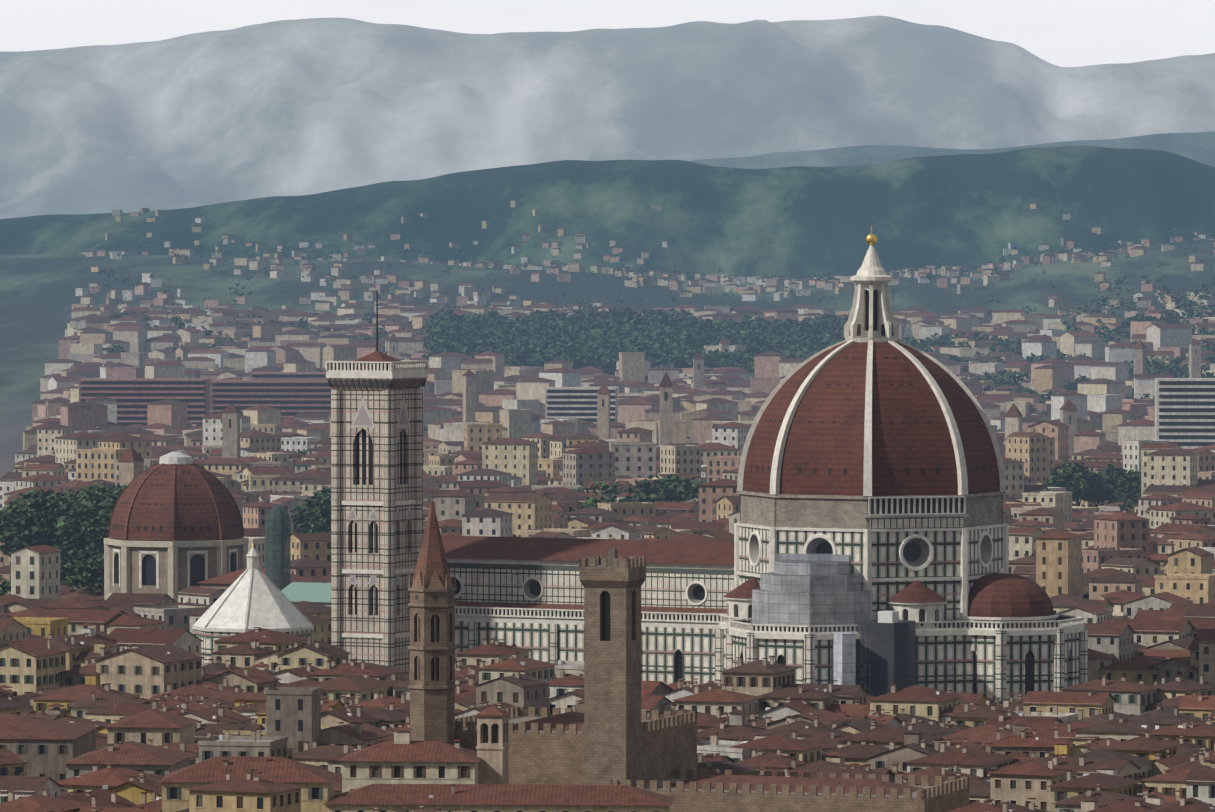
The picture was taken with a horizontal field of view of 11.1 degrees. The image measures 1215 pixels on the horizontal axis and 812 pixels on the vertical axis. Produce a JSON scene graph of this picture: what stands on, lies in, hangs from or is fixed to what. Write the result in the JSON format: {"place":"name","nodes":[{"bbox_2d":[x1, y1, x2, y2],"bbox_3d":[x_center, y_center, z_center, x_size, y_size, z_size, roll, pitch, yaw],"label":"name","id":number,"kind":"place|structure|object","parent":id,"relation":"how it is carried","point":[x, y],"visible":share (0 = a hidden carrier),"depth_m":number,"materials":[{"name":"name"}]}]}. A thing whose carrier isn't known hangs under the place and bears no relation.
{"place":"outdoors","nodes":[
{"label":"outdoors","id":0,"kind":"place"},
{"bbox_2d":[0,16,1214,477],"bbox_3d":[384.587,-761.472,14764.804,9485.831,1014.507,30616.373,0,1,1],"label":"terrain","id":1,"kind":"structure","parent":0,"point":[796,148],"depth_m":18443.90,"materials":[{"name":"green plant"}]},
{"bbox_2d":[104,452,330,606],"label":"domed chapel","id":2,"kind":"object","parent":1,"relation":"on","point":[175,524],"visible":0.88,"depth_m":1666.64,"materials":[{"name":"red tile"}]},
{"bbox_2d":[192,543,313,665],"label":"baptistery","id":3,"kind":"structure","parent":1,"relation":"on","point":[251,597],"depth_m":1438.89,"materials":[{"name":"stone"}]},
{"bbox_2d":[325,290,428,677],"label":"campanile","id":4,"kind":"structure","parent":1,"relation":"on","point":[376,468],"depth_m":1390.67,"materials":[{"name":"stone"}]},
{"bbox_2d":[408,497,645,786],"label":"towers","id":5,"kind":"structure","parent":1,"relation":"on","point":[612,584],"depth_m":1071.15,"materials":[{"name":"stone"}]},
{"bbox_2d":[0,201,1214,619],"bbox_3d":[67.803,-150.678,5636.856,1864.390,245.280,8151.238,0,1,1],"label":"city","id":6,"kind":"object","parent":1,"relation":"on","point":[516,451],"visible":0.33,"depth_m":3283.01,"materials":[{"name":"beige stone"}]},
{"bbox_2d":[0,225,1214,598],"bbox_3d":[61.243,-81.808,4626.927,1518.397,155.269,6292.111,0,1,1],"label":"trees","id":7,"kind":"object","parent":1,"relation":"on","point":[74,527],"visible":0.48,"depth_m":4440.65,"materials":[{"name":"green plant"}]},
{"bbox_2d":[0,592,1214,811],"bbox_3d":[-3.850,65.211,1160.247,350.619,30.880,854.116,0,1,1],"label":"city","id":8,"kind":"object","parent":1,"relation":"on","point":[120,702],"visible":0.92,"depth_m":1167.96,"materials":[{"name":"brown tile"}]},
{"bbox_2d":[441,225,1087,704],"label":"cathedral","id":9,"kind":"structure","parent":1,"relation":"on","point":[867,549],"depth_m":1355.12,"materials":[{"name":"stone"}]},
{"bbox_2d":[0,0,1214,66],"label":"sky","id":10,"kind":"structure","parent":0,"point":[1062,33],"materials":[{"name":"white"}]}
]}

